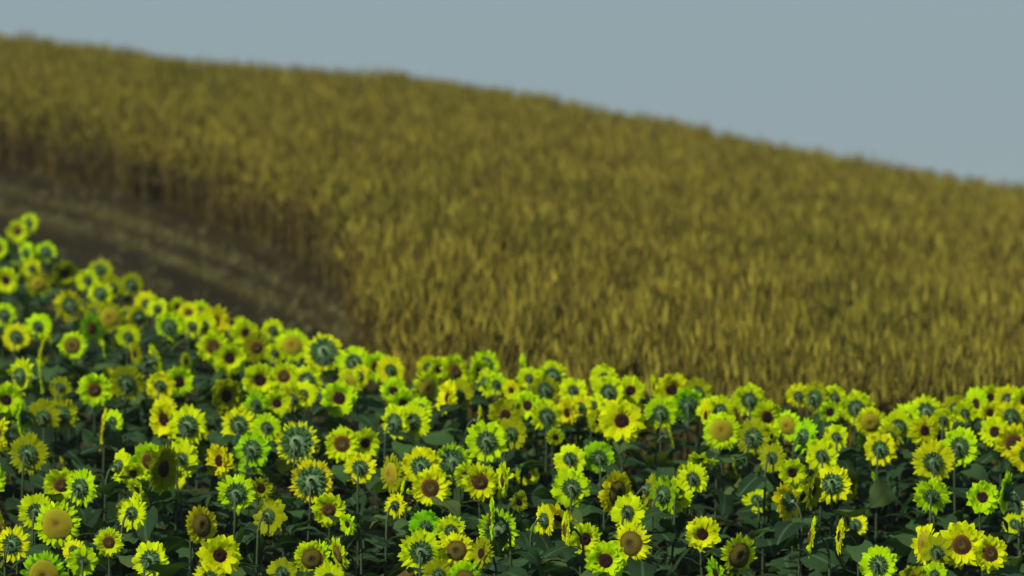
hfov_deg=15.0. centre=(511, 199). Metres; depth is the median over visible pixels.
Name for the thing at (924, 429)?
sunflower
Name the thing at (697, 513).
sunflower
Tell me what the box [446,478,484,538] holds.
sunflower
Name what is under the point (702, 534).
sunflower
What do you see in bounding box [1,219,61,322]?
sunflower
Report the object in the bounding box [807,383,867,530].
sunflower
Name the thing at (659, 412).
sunflower
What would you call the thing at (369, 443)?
sunflower
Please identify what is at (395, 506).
sunflower
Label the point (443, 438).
sunflower
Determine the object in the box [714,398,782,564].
sunflower
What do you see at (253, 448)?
sunflower
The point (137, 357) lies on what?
sunflower
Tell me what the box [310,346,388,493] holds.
sunflower
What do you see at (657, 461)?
sunflower
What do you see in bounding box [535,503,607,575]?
sunflower
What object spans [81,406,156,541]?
sunflower
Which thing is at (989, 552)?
sunflower
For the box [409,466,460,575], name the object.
sunflower
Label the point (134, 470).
sunflower
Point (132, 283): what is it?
sunflower
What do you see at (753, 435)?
sunflower
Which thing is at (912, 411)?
sunflower
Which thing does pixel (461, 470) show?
sunflower
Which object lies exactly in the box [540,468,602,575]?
sunflower
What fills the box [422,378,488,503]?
sunflower
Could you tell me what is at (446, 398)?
sunflower
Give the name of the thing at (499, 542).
sunflower
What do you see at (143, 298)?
sunflower
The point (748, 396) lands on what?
sunflower
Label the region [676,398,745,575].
sunflower
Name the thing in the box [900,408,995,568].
sunflower
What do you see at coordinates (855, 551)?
sunflower
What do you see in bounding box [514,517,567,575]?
sunflower
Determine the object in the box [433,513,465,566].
sunflower
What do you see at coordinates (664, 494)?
sunflower
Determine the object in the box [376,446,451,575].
sunflower
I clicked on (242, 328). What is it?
sunflower
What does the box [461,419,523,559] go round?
sunflower
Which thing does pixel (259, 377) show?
sunflower
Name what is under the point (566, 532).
sunflower
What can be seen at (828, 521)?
sunflower
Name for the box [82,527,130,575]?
sunflower
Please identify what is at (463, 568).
sunflower
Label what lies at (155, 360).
sunflower
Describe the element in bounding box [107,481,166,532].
sunflower
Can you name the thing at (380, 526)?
sunflower
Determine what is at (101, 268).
sunflower
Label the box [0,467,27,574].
sunflower
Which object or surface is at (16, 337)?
sunflower
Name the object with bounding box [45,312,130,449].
sunflower
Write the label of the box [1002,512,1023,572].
sunflower
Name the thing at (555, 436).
sunflower
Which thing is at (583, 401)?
sunflower
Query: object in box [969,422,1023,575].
sunflower
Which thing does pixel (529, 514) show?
sunflower
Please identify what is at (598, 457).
sunflower
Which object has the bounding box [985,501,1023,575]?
sunflower
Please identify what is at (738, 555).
sunflower
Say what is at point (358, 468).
sunflower
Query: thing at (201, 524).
sunflower
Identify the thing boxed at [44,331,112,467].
sunflower
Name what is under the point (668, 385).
sunflower
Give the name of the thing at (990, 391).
sunflower
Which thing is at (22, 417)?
sunflower
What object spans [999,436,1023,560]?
sunflower
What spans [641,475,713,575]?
sunflower
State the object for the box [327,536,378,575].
sunflower
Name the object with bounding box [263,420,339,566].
sunflower
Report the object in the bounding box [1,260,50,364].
sunflower
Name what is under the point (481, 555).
sunflower
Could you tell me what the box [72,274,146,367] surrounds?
sunflower
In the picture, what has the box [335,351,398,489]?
sunflower
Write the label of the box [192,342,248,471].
sunflower
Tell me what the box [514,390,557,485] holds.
sunflower
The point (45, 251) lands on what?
sunflower
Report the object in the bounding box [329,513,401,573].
sunflower
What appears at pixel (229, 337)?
sunflower
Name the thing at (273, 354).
sunflower
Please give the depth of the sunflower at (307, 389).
30.76 m
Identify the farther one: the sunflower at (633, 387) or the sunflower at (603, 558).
the sunflower at (633, 387)
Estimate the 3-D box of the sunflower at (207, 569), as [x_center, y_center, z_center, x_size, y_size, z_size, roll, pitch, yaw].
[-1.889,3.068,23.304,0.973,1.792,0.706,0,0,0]
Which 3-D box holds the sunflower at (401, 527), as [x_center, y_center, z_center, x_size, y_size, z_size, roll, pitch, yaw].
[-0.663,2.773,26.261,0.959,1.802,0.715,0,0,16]
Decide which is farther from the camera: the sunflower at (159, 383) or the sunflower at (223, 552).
the sunflower at (159, 383)
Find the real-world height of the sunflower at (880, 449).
1.807 m
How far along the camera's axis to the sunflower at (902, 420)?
29.17 m
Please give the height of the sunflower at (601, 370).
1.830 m
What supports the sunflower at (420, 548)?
on the ground at (210, 475)
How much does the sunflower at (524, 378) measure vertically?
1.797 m
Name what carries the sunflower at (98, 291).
on the ground at (210, 475)
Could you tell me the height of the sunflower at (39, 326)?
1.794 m
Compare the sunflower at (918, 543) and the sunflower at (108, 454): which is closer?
the sunflower at (918, 543)
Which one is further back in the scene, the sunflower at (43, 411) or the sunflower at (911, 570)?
the sunflower at (43, 411)
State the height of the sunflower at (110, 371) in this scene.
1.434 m
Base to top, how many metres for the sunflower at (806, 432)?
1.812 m
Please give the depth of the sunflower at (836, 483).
26.69 m
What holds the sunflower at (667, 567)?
on the ground at (210, 475)
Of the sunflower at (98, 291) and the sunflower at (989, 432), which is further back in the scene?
the sunflower at (98, 291)
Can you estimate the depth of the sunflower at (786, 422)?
29.22 m
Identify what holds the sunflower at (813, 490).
on the ground at (210, 475)
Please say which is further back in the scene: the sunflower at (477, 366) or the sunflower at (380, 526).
the sunflower at (477, 366)
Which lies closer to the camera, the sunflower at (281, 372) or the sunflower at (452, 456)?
the sunflower at (452, 456)
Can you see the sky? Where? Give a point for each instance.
(938, 84)
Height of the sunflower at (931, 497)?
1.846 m
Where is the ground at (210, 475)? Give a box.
[0,159,978,575]
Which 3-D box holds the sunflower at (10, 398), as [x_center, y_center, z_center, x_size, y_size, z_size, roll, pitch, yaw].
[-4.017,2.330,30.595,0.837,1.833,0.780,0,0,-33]
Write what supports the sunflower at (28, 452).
on the ground at (210, 475)
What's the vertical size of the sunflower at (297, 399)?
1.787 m
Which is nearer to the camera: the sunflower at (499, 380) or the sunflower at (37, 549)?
the sunflower at (37, 549)
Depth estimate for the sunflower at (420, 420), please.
29.39 m
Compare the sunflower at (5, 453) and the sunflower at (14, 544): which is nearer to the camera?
the sunflower at (14, 544)
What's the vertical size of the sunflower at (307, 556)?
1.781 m
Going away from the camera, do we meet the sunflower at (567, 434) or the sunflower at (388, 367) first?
the sunflower at (567, 434)
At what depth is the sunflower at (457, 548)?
24.32 m
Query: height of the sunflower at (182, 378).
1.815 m
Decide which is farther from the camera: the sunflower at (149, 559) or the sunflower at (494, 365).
the sunflower at (494, 365)
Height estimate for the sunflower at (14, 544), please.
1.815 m
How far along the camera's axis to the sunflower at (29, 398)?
31.62 m
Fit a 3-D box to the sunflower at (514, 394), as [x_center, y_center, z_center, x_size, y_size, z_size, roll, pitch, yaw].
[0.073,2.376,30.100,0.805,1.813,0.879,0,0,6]
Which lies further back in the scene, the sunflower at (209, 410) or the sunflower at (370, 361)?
the sunflower at (209, 410)
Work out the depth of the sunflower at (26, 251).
40.47 m
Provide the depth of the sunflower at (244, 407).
32.02 m
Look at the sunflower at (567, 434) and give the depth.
29.91 m
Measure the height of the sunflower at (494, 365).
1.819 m
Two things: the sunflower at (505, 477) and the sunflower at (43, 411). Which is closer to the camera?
the sunflower at (505, 477)
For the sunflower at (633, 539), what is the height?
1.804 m
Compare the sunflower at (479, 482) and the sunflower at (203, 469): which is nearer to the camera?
the sunflower at (479, 482)
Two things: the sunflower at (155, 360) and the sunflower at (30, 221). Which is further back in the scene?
the sunflower at (30, 221)
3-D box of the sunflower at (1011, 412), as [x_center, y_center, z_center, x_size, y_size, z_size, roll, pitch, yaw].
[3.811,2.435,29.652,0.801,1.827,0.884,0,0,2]
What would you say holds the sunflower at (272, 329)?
on the ground at (210, 475)
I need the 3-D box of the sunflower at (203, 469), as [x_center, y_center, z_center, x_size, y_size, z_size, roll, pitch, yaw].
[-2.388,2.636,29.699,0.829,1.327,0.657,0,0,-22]
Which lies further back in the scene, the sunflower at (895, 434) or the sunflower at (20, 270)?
the sunflower at (20, 270)
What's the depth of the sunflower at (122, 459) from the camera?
27.37 m
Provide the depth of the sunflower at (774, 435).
28.71 m
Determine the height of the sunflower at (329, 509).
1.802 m
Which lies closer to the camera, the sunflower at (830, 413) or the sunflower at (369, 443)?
the sunflower at (369, 443)
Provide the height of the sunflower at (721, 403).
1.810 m
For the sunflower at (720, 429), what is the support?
on the ground at (210, 475)
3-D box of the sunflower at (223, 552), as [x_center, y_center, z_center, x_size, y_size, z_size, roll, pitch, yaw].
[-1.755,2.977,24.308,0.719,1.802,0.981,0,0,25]
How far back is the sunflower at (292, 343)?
33.55 m
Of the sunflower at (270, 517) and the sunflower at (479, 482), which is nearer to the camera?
the sunflower at (270, 517)
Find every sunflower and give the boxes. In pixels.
[0,237,23,379]
[0,241,35,356]
[0,259,65,393]
[0,267,31,440]
[0,271,72,398]
[0,302,23,432]
[0,311,53,381]
[0,322,38,454]
[0,356,56,575]
[0,359,52,521]
[0,381,31,520]
[0,398,78,561]
[0,417,44,575]
[0,432,65,575]
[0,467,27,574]
[0,492,76,575]
[0,511,55,575]
[0,524,29,575]
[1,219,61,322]
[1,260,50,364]
[2,213,56,315]
[2,421,52,493]
[7,400,89,536]
[11,313,63,478]
[11,397,93,550]
[11,498,105,575]
[13,376,101,508]
[15,332,85,447]
[19,241,81,361]
[19,467,97,548]
[19,550,68,575]
[29,259,95,362]
[41,290,106,403]
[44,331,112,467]
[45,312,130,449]
[48,468,115,575]
[51,269,101,373]
[55,372,126,499]
[59,280,120,366]
[60,448,149,575]
[60,456,111,508]
[61,538,95,575]
[63,258,125,369]
[63,300,116,428]
[66,545,98,575]
[67,388,139,515]
[69,409,126,541]
[70,496,147,575]
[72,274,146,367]
[77,333,131,443]
[79,302,155,450]
[80,340,155,463]
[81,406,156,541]
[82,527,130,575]
[83,461,166,575]
[85,305,151,427]
[85,364,162,518]
[90,271,163,363]
[93,323,162,459]
[95,359,146,464]
[97,341,152,459]
[98,498,163,575]
[101,441,193,574]
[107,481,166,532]
[110,442,199,571]
[111,304,185,463]
[111,478,197,575]
[114,290,162,395]
[120,343,189,493]
[121,371,209,512]
[127,399,208,549]
[128,297,182,399]
[128,311,197,478]
[129,352,212,476]
[130,365,207,486]
[132,541,191,575]
[135,394,213,546]
[136,476,201,575]
[140,504,217,575]
[148,438,228,575]
[153,403,224,562]
[156,297,207,371]
[161,300,229,432]
[162,313,211,402]
[166,457,239,566]
[168,365,221,453]
[169,312,217,402]
[172,301,221,401]
[181,443,266,575]
[184,534,255,575]
[186,376,243,521]
[188,304,231,400]
[190,330,245,432]
[190,430,255,512]
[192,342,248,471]
[192,561,225,575]
[199,474,275,575]
[200,316,245,450]
[206,406,306,542]
[210,317,269,443]
[210,430,293,575]
[216,476,293,575]
[217,412,312,539]
[221,331,270,379]
[222,392,314,566]
[222,461,306,552]
[225,403,281,478]
[230,362,279,534]
[233,497,301,575]
[237,341,284,483]
[239,318,306,375]
[243,502,308,566]
[248,516,298,575]
[249,388,316,541]
[251,386,342,532]
[256,361,320,553]
[262,380,329,538]
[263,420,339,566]
[266,556,297,575]
[269,328,326,484]
[273,460,349,568]
[277,363,343,514]
[286,378,380,533]
[292,492,381,570]
[293,540,329,575]
[298,332,350,454]
[300,424,378,571]
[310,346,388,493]
[311,364,411,502]
[311,445,347,529]
[311,451,400,575]
[313,561,343,575]
[315,480,394,557]
[315,539,334,564]
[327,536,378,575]
[328,368,380,495]
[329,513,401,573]
[331,427,401,569]
[331,487,401,571]
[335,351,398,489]
[343,403,417,571]
[347,354,404,486]
[347,376,432,495]
[349,493,410,575]
[353,388,446,537]
[358,453,444,575]
[365,479,441,575]
[365,488,415,575]
[371,402,430,541]
[375,395,478,538]
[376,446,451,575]
[378,370,454,465]
[385,509,440,575]
[395,442,505,564]
[397,528,444,575]
[407,355,466,448]
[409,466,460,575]
[421,557,451,575]
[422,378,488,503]
[425,403,501,562]
[427,355,467,448]
[431,353,476,478]
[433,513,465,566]
[435,379,508,530]
[439,531,502,565]
[442,367,493,494]
[442,461,504,555]
[442,461,515,561]
[446,357,489,489]
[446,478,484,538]
[448,560,481,575]
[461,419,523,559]
[463,372,538,485]
[464,416,538,566]
[465,397,549,560]
[466,350,526,448]
[468,536,528,575]
[471,496,543,575]
[472,490,547,575]
[476,379,551,503]
[476,508,532,575]
[479,491,563,575]
[481,389,549,500]
[486,461,559,575]
[492,399,566,557]
[496,428,605,567]
[496,464,552,556]
[501,503,566,572]
[505,373,575,509]
[509,398,572,566]
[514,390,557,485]
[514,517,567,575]
[515,353,570,452]
[515,366,555,450]
[524,360,566,466]
[524,444,603,575]
[533,394,598,498]
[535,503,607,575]
[538,377,614,516]
[538,391,607,533]
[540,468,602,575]
[543,522,601,574]
[544,397,612,532]
[544,428,602,487]
[544,511,585,571]
[549,409,628,532]
[552,441,627,563]
[566,470,634,575]
[579,540,627,575]
[589,363,631,474]
[589,395,656,569]
[592,374,647,477]
[595,375,658,509]
[599,491,662,575]
[608,472,677,575]
[610,475,687,575]
[613,522,661,575]
[624,375,700,498]
[625,395,705,567]
[630,423,694,564]
[638,373,713,501]
[639,387,736,538]
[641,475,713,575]
[643,461,730,574]
[645,509,706,575]
[647,459,736,573]
[665,377,727,519]
[666,515,742,575]
[668,451,758,575]
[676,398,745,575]
[676,412,779,568]
[677,397,757,539]
[691,394,755,533]
[697,532,757,575]
[704,556,728,575]
[706,417,779,573]
[707,457,767,572]
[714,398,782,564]
[718,382,766,532]
[722,489,774,573]
[723,443,814,575]
[726,458,829,575]
[734,423,821,566]
[755,410,829,568]
[755,472,835,575]
[756,475,809,573]
[758,417,818,568]
[758,493,826,572]
[761,482,841,575]
[768,382,819,567]
[780,516,847,575]
[785,380,838,533]
[785,438,860,575]
[789,463,870,575]
[794,481,874,573]
[805,424,894,544]
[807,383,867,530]
[809,515,889,575]
[816,399,864,531]
[819,388,910,521]
[823,493,862,541]
[827,517,873,575]
[829,431,935,572]
[849,401,952,571]
[852,406,919,533]
[853,437,901,498]
[857,423,935,569]
[858,408,949,571]
[858,545,898,575]
[865,471,916,563]
[879,393,970,524]
[879,457,932,531]
[883,476,965,575]
[885,414,951,565]
[888,438,980,569]
[898,426,1014,573]
[899,565,927,575]
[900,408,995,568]
[910,394,997,570]
[910,523,962,575]
[919,534,956,575]
[923,400,1003,574]
[923,561,947,575]
[940,520,983,575]
[946,414,1023,574]
[958,480,1008,575]
[963,384,1021,516]
[963,402,1015,520]
[965,385,1000,532]
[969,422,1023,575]
[971,534,1023,575]
[979,470,1023,575]
[980,399,1023,532]
[982,386,1023,509]
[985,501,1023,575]
[988,384,1023,532]
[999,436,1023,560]
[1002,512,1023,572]
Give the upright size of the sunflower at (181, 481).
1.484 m
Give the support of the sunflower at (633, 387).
on the ground at (210, 475)
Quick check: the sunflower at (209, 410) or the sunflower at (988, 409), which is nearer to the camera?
the sunflower at (988, 409)
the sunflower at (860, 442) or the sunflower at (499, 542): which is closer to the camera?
the sunflower at (499, 542)
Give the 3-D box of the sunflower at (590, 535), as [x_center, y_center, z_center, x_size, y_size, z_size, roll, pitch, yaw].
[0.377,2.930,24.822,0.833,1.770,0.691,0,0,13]
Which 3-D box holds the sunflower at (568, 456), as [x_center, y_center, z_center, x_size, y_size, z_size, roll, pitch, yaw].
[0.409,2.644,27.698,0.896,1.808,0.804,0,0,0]
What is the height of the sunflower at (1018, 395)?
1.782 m
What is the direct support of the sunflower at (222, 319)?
on the ground at (210, 475)
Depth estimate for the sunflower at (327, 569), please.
23.43 m
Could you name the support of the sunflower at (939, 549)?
on the ground at (210, 475)
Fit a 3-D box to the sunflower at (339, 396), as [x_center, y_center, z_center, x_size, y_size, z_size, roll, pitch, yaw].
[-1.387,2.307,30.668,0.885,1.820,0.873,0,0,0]
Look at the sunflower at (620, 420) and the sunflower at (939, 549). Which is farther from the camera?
the sunflower at (620, 420)
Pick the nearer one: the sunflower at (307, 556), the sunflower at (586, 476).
the sunflower at (307, 556)
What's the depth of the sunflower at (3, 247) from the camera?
40.88 m
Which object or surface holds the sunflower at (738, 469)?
on the ground at (210, 475)
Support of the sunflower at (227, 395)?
on the ground at (210, 475)
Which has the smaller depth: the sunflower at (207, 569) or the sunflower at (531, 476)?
the sunflower at (207, 569)
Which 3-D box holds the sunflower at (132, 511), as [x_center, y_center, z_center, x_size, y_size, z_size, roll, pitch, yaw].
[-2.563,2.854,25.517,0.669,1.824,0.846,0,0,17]
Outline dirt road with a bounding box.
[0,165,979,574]
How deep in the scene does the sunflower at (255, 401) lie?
30.28 m
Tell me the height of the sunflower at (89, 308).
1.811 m
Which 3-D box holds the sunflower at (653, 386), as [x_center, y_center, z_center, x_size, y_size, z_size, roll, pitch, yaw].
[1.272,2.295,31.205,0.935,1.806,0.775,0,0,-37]
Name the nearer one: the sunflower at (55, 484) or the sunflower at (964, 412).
the sunflower at (55, 484)
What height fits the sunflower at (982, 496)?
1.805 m
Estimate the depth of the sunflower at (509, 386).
30.98 m
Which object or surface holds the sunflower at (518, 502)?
on the ground at (210, 475)
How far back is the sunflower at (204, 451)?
31.18 m
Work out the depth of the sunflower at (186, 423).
29.22 m
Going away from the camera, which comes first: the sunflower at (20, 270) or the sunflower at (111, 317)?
the sunflower at (111, 317)
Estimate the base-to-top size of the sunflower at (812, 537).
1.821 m
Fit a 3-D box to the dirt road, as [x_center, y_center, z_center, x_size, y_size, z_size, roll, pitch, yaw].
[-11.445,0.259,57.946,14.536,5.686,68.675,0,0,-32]
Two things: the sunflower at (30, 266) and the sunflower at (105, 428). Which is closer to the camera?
the sunflower at (105, 428)
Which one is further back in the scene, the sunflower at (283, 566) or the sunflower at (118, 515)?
the sunflower at (118, 515)
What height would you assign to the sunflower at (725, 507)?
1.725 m
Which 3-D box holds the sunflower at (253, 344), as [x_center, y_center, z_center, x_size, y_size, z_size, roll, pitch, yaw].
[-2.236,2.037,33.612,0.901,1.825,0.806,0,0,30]
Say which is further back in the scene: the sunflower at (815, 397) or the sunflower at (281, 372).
the sunflower at (281, 372)
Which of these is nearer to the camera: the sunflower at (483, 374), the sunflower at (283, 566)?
the sunflower at (283, 566)
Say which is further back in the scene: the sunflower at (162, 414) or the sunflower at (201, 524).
the sunflower at (162, 414)
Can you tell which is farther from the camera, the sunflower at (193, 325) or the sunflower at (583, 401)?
the sunflower at (193, 325)
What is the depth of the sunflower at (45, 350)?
33.34 m
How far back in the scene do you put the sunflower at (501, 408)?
29.71 m
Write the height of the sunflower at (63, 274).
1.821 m
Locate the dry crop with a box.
[0,28,1023,503]
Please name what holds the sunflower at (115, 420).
on the ground at (210, 475)
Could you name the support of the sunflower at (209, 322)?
on the ground at (210, 475)
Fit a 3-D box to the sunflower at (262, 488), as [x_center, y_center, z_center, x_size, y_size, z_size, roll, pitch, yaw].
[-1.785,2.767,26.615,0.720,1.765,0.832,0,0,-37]
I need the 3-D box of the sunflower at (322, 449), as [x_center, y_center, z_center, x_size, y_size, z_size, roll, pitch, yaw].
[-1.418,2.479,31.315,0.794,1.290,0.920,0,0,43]
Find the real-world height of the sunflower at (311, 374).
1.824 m
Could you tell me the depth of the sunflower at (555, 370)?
31.77 m
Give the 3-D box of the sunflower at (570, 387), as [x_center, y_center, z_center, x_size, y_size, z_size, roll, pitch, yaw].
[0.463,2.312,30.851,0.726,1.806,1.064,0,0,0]
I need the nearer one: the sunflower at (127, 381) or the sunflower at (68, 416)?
the sunflower at (68, 416)
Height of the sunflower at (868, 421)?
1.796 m
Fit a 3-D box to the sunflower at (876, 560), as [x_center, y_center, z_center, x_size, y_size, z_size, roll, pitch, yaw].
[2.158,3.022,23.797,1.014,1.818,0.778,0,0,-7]
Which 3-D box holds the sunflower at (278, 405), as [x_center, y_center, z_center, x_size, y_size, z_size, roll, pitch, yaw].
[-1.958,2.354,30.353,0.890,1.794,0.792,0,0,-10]
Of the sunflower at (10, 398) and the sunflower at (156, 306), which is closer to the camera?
the sunflower at (10, 398)
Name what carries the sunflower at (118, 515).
on the ground at (210, 475)
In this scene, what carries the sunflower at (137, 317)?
on the ground at (210, 475)
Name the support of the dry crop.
on the ground at (210, 475)
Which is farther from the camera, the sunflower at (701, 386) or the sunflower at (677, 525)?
the sunflower at (701, 386)
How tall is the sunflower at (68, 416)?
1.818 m
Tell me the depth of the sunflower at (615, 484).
26.34 m
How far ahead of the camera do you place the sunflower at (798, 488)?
28.42 m
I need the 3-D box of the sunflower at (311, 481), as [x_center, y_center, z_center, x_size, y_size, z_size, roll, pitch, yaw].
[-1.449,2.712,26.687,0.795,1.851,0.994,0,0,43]
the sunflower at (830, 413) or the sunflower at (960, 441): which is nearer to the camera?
the sunflower at (960, 441)
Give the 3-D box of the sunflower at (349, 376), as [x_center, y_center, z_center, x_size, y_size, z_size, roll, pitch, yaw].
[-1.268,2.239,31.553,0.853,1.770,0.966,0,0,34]
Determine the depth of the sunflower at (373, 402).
31.63 m
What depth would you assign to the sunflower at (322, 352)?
33.14 m
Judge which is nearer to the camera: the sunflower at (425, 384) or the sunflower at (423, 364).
the sunflower at (425, 384)
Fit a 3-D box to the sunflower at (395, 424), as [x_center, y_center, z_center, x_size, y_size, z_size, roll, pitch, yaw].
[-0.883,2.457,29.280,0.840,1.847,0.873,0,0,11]
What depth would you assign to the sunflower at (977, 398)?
30.26 m
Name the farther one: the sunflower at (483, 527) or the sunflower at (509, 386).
the sunflower at (509, 386)
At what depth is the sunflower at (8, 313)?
35.55 m
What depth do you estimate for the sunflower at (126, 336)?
34.11 m
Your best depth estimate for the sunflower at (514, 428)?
28.82 m
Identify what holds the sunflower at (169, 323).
on the ground at (210, 475)
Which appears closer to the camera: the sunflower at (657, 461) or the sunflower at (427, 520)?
the sunflower at (427, 520)
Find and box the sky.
[0,0,1023,187]
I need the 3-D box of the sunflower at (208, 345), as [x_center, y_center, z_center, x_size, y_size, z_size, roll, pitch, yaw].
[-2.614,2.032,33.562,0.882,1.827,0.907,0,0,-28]
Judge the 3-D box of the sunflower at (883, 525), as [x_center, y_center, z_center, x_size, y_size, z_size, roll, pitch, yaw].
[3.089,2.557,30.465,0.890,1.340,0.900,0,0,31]
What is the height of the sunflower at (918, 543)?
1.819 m
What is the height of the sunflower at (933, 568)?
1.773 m
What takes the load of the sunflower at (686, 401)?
on the ground at (210, 475)
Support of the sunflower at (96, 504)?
on the ground at (210, 475)
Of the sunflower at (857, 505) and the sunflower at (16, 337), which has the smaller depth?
the sunflower at (857, 505)
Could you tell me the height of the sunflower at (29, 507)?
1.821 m
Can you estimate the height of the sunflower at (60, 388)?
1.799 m
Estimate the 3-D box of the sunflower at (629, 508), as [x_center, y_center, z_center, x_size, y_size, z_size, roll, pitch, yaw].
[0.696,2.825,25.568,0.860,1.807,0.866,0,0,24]
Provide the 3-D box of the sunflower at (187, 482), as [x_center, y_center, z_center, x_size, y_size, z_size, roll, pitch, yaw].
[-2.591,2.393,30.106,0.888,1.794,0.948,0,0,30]
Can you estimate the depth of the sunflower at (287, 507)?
28.42 m
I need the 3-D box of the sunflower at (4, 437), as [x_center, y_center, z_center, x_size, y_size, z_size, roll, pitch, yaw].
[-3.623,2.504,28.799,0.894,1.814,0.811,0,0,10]
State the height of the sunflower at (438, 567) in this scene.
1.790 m
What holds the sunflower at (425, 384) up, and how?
on the ground at (210, 475)
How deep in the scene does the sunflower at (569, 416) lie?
29.85 m
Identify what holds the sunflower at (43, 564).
on the ground at (210, 475)
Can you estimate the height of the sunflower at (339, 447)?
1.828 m
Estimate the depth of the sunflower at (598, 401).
30.11 m
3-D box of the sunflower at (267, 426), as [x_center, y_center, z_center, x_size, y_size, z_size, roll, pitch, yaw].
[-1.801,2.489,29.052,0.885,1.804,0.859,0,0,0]
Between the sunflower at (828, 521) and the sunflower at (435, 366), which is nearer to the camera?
the sunflower at (828, 521)
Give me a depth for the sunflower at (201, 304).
35.78 m
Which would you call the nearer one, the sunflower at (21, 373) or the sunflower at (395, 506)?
the sunflower at (395, 506)
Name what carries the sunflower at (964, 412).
on the ground at (210, 475)
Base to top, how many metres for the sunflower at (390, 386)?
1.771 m
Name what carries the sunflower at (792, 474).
on the ground at (210, 475)
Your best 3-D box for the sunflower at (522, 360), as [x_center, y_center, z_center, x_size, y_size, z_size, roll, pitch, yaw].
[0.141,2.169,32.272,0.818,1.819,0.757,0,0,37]
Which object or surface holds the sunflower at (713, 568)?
on the ground at (210, 475)
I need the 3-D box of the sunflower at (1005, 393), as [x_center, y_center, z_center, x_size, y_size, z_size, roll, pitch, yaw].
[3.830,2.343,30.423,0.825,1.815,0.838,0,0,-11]
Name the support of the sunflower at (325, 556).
on the ground at (210, 475)
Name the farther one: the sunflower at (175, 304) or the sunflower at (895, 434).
the sunflower at (175, 304)
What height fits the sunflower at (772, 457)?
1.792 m
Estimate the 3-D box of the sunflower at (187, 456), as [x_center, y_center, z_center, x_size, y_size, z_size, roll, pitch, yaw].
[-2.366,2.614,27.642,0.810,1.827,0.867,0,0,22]
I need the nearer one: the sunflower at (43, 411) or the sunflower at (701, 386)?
the sunflower at (43, 411)
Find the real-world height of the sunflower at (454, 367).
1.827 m
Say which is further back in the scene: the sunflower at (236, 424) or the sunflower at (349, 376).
the sunflower at (349, 376)
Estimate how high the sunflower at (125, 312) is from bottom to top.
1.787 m
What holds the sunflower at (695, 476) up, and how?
on the ground at (210, 475)
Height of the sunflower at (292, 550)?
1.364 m
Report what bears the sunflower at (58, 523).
on the ground at (210, 475)
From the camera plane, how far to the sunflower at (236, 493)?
26.33 m
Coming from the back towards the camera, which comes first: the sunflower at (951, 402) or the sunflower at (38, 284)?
the sunflower at (38, 284)
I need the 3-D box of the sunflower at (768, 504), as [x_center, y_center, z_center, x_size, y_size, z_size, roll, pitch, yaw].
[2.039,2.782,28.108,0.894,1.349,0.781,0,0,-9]
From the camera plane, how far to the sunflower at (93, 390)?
31.02 m
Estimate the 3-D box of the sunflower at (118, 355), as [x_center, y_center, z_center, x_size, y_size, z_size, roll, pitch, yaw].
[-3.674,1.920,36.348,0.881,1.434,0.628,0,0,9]
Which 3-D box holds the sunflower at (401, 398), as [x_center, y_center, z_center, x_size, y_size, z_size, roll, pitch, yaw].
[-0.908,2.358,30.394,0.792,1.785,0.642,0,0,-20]
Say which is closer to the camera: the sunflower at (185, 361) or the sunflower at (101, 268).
the sunflower at (185, 361)
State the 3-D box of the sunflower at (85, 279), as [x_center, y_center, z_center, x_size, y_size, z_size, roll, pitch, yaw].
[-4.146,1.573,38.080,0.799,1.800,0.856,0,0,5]
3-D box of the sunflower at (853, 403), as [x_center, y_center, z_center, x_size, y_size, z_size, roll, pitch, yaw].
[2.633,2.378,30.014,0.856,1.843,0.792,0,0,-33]
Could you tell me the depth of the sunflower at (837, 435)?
28.70 m
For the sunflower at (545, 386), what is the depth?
31.02 m
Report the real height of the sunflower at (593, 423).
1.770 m
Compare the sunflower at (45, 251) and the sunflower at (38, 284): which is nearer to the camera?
the sunflower at (38, 284)
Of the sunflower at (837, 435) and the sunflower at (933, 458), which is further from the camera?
the sunflower at (837, 435)
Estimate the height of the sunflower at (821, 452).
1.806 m
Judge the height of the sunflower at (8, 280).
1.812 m
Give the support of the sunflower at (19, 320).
on the ground at (210, 475)
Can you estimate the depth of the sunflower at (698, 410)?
29.90 m
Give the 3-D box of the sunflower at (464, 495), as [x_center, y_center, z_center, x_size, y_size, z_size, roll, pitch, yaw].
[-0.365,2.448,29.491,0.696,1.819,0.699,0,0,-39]
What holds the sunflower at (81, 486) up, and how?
on the ground at (210, 475)
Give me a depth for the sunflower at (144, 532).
26.49 m
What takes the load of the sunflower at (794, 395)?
on the ground at (210, 475)
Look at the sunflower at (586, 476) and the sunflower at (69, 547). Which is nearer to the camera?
the sunflower at (69, 547)
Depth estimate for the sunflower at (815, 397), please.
30.59 m
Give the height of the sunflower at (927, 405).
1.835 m
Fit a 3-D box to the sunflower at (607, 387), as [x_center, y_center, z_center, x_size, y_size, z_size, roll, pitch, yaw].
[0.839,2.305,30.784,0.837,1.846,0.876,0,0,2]
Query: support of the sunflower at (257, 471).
on the ground at (210, 475)
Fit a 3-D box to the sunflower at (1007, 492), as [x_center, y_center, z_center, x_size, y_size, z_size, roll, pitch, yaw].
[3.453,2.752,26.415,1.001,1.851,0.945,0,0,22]
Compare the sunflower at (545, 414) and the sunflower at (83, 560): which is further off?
the sunflower at (545, 414)
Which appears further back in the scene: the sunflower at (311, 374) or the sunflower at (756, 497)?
the sunflower at (311, 374)
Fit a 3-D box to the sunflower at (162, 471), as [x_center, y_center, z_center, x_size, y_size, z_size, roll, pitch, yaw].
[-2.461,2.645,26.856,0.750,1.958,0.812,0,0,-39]

